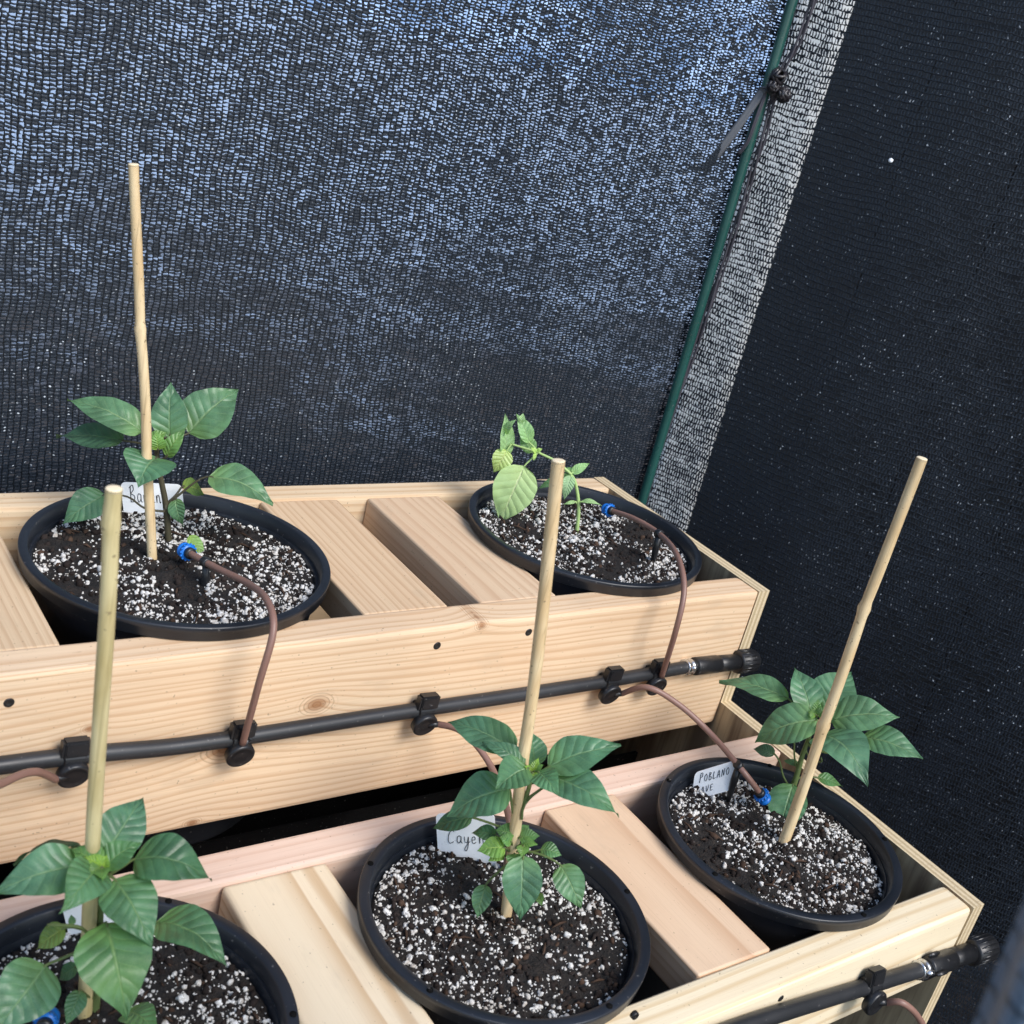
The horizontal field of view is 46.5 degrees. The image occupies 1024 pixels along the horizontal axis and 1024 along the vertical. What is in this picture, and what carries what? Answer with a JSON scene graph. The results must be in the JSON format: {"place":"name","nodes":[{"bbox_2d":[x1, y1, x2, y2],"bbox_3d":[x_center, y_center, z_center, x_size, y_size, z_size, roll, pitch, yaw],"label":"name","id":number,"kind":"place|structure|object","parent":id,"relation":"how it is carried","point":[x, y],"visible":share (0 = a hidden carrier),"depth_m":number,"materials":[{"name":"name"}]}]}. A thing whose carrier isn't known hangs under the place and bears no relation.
{"place":"outdoors","nodes":[
{"label":"outdoors","id":0,"kind":"place"},
{"bbox_2d":[0,477,983,1023],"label":"tiered planter stand","id":1,"kind":"object","parent":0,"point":[430,589],"visible":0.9,"depth_m":1.13,"materials":[{"name":"brown wood"}]},
{"bbox_2d":[0,896,299,1023],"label":"plant pot","id":2,"kind":"object","parent":1,"relation":"on","point":[250,957],"visible":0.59,"depth_m":0.89,"materials":[{"name":"black plastic"}]},
{"bbox_2d":[0,932,272,1023],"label":"potting soil","id":3,"kind":"structure","parent":2,"relation":"in","point":[181,984],"depth_m":0.87,"materials":[{"name":"black soil"}]},
{"bbox_2d":[0,768,59,1023],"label":"drip tube","id":4,"kind":"object","parent":3,"relation":"in","point":[52,1016],"visible":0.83,"depth_m":0.89,"materials":[{"name":"brown plastic"}]},
{"bbox_2d":[63,904,113,934],"bbox_3d":[-0.301,0.298,0.893,0.068,0.053,0.002,8,23,-16],"label":"plant label","id":5,"kind":"object","parent":3,"relation":"in","point":[75,913],"visible":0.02,"depth_m":0.89,"materials":[{"name":"white plastic"}]},
{"bbox_2d":[77,485,122,1019],"bbox_3d":[-0.266,0.184,0.761,0.034,0.436,0.012,9,22,-13],"label":"bamboo stake","id":6,"kind":"object","parent":3,"relation":"in","point":[110,522],"visible":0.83,"depth_m":0.72,"materials":[{"name":"beige wood"}]},
{"bbox_2d":[0,798,226,1023],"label":"pepper plant","id":7,"kind":"object","parent":3,"relation":"in","point":[111,963],"visible":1,"depth_m":0.78,"materials":[{"name":"green plant"}]},
{"bbox_2d":[17,490,330,849],"bbox_3d":[-0.344,0.156,1.177,0.286,0.265,0.286,31,27,36],"label":"plant pot","id":8,"kind":"object","parent":1,"relation":"on","point":[70,618],"visible":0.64,"depth_m":1.07,"materials":[{"name":"black plastic"}]},
{"bbox_2d":[33,507,313,623],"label":"potting soil","id":9,"kind":"structure","parent":8,"relation":"in","point":[166,585],"depth_m":1.12,"materials":[{"name":"black soil"}]},
{"bbox_2d":[128,163,156,559],"bbox_3d":[-0.327,-0.105,1.059,0.071,0.394,0.010,8,23,-17],"label":"bamboo stake","id":10,"kind":"object","parent":9,"relation":"in","point":[139,310],"visible":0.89,"depth_m":1.04,"materials":[{"name":"beige wood"}]},
{"bbox_2d":[121,482,182,515],"bbox_3d":[-0.365,-0.012,1.211,0.065,0.040,0.002,8,23,-17],"label":"plant label","id":11,"kind":"object","parent":9,"relation":"in","point":[133,491],"visible":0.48,"depth_m":1.21,"materials":[{"name":"white plastic"}]},
{"bbox_2d":[56,383,272,552],"bbox_3d":[-0.334,-0.038,1.147,0.179,0.169,0.140,-3,27,-36],"label":"pepper plant","id":12,"kind":"object","parent":9,"relation":"in","point":[207,413],"visible":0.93,"depth_m":1.14,"materials":[{"name":"green plant"}]},
{"bbox_2d":[0,648,760,787],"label":"drip pipe","id":13,"kind":"object","parent":1,"relation":"attached to","point":[69,757],"visible":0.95,"depth_m":1.11,"materials":[{"name":"black plastic"}]},
{"bbox_2d":[177,542,276,745],"bbox_3d":[-0.259,0.111,1.070,0.026,0.140,0.197,-3,28,-37],"label":"drip tube","id":14,"kind":"object","parent":13,"relation":"attached to","point":[186,551],"visible":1,"depth_m":1.02,"materials":[{"name":"brown plastic"}]},
{"bbox_2d":[601,503,686,678],"bbox_3d":[0.155,0.084,1.397,0.040,0.142,0.248,6,23,-21],"label":"drip tube","id":15,"kind":"object","parent":13,"relation":"attached to","point":[609,510],"visible":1,"depth_m":1.33,"materials":[{"name":"brown plastic"}]},
{"bbox_2d":[621,684,770,804],"bbox_3d":[0.194,0.259,1.288,0.191,0.113,0.033,25,24,25],"label":"drip tube","id":16,"kind":"object","parent":13,"relation":"attached to","point":[762,796],"visible":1,"depth_m":1.27,"materials":[{"name":"brown plastic"}]},
{"bbox_2d":[357,815,650,1023],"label":"plant pot","id":17,"kind":"object","parent":1,"relation":"on","point":[604,880],"visible":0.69,"depth_m":1.00,"materials":[{"name":"black plastic"}]},
{"bbox_2d":[371,842,628,1018],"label":"potting soil","id":18,"kind":"structure","parent":17,"relation":"in","point":[557,954],"depth_m":1.00,"materials":[{"name":"black soil"}]},
{"bbox_2d":[436,813,495,865],"bbox_3d":[-0.041,0.298,1.079,0.064,0.069,0.002,15,22,2],"label":"plant label","id":19,"kind":"object","parent":18,"relation":"in","point":[465,842],"visible":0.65,"depth_m":1.08,"materials":[{"name":"white plastic"}]},
{"bbox_2d":[438,721,510,871],"bbox_3d":[-0.030,0.270,1.127,0.033,0.079,0.163,0,26,-32],"label":"drip tube","id":20,"kind":"object","parent":18,"relation":"in","point":[485,758],"visible":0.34,"depth_m":1.14,"materials":[{"name":"brown plastic"}]},
{"bbox_2d":[432,715,620,919],"bbox_3d":[0.001,0.267,1.003,0.160,0.196,0.080,17,22,7],"label":"pepper plant","id":21,"kind":"object","parent":18,"relation":"in","point":[567,773],"visible":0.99,"depth_m":0.98,"materials":[{"name":"green plant"}]},
{"bbox_2d":[501,458,564,917],"bbox_3d":[0.013,0.170,0.967,0.075,0.440,0.012,21,22,15],"label":"bamboo stake","id":22,"kind":"object","parent":18,"relation":"in","point":[546,578],"visible":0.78,"depth_m":0.94,"materials":[{"name":"beige wood"}]},
{"bbox_2d":[468,480,701,764],"bbox_3d":[0.058,0.139,1.472,0.286,0.265,0.286,12,22,-7],"label":"plant pot","id":23,"kind":"object","parent":1,"relation":"on","point":[565,582],"visible":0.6,"depth_m":1.35,"materials":[{"name":"black plastic"}]},
{"bbox_2d":[478,495,686,582],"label":"potting soil","id":24,"kind":"structure","parent":23,"relation":"in","point":[600,545],"depth_m":1.42,"materials":[{"name":"black soil"}]},
{"bbox_2d":[492,413,601,532],"bbox_3d":[0.043,-0.040,1.426,0.142,0.140,0.047,13,22,-3],"label":"pepper plant","id":25,"kind":"object","parent":24,"relation":"in","point":[514,489],"visible":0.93,"depth_m":1.42,"materials":[{"name":"green plant"}]},
{"bbox_2d":[629,757,902,1004],"bbox_3d":[0.243,0.440,1.259,0.254,0.256,0.254,23,23,20],"label":"plant pot","id":26,"kind":"object","parent":1,"relation":"on","point":[772,926],"visible":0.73,"depth_m":1.18,"materials":[{"name":"black plastic"}]},
{"bbox_2d":[669,780,882,914],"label":"potting soil","id":27,"kind":"structure","parent":26,"relation":"in","point":[820,862],"depth_m":1.21,"materials":[{"name":"black soil"}]},
{"bbox_2d":[693,762,733,795],"bbox_3d":[0.215,0.287,1.269,0.042,0.066,0.002,20,22,14],"label":"plant label","id":28,"kind":"object","parent":27,"relation":"in","point":[714,780],"visible":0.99,"depth_m":1.27,"materials":[{"name":"white plastic"}]},
{"bbox_2d":[719,669,922,819],"bbox_3d":[0.315,0.256,1.288,0.106,0.166,0.203,-3,27,-36],"label":"pepper plant","id":29,"kind":"object","parent":27,"relation":"in","point":[849,744],"visible":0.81,"depth_m":1.26,"materials":[{"name":"green plant"}]},
{"bbox_2d":[778,456,926,843],"bbox_3d":[0.319,0.161,1.150,0.023,0.461,0.013,21,22,15],"label":"bamboo stake","id":30,"kind":"object","parent":27,"relation":"in","point":[853,640],"visible":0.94,"depth_m":1.14,"materials":[{"name":"beige wood"}]},
{"bbox_2d":[720,932,999,1023],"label":"drip pipe","id":31,"kind":"object","parent":1,"relation":"attached to","point":[874,982],"visible":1,"depth_m":1.10,"materials":[{"name":"black plastic"}]},
{"bbox_2d":[887,998,925,1023],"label":"drip tube","id":32,"kind":"object","parent":31,"relation":"hanging from","point":[911,1009],"visible":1,"depth_m":1.10,"materials":[{"name":"brown plastic"}]},
{"bbox_2d":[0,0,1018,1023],"bbox_3d":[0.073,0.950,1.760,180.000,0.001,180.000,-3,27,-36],"label":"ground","id":33,"kind":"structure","parent":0,"point":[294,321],"depth_m":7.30,"materials":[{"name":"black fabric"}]},
{"bbox_2d":[638,0,797,504],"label":"support pole","id":34,"kind":"object","parent":33,"relation":"on","point":[746,153],"visible":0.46,"depth_m":1.72,"materials":[{"name":"green metal"}]},
{"bbox_2d":[0,0,798,499],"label":"shade cloth","id":35,"kind":"object","parent":34,"relation":"attached to","point":[132,12],"visible":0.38,"depth_m":1.40,"materials":[{"name":"black fabric"}]},
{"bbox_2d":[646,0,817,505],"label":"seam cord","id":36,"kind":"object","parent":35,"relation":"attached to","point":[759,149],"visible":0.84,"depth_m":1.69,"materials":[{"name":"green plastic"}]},
{"bbox_2d":[702,67,791,172],"bbox_3d":[0.327,-0.536,1.643,0.091,0.158,0.037,20,22,13],"label":"garden tie","id":37,"kind":"object","parent":34,"relation":"attached to","point":[778,77],"visible":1,"depth_m":1.62,"materials":[{"name":"black plastic"}]},
{"bbox_2d":[647,0,1023,1023],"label":"shade cloth","id":38,"kind":"object","parent":34,"relation":"attached to","point":[863,550],"visible":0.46,"depth_m":1.68,"materials":[{"name":"black fabric"}]},
{"bbox_2d":[648,0,854,531],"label":"cloth","id":39,"kind":"object","parent":33,"relation":"on","point":[814,41],"visible":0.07,"depth_m":2.00,"materials":[{"name":"grey fabric"}]},
{"bbox_2d":[973,901,1023,1023],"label":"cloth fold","id":40,"kind":"object","parent":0,"point":[995,1007],"visible":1,"depth_m":0.31,"materials":[{"name":"grey fabric"}]}
]}

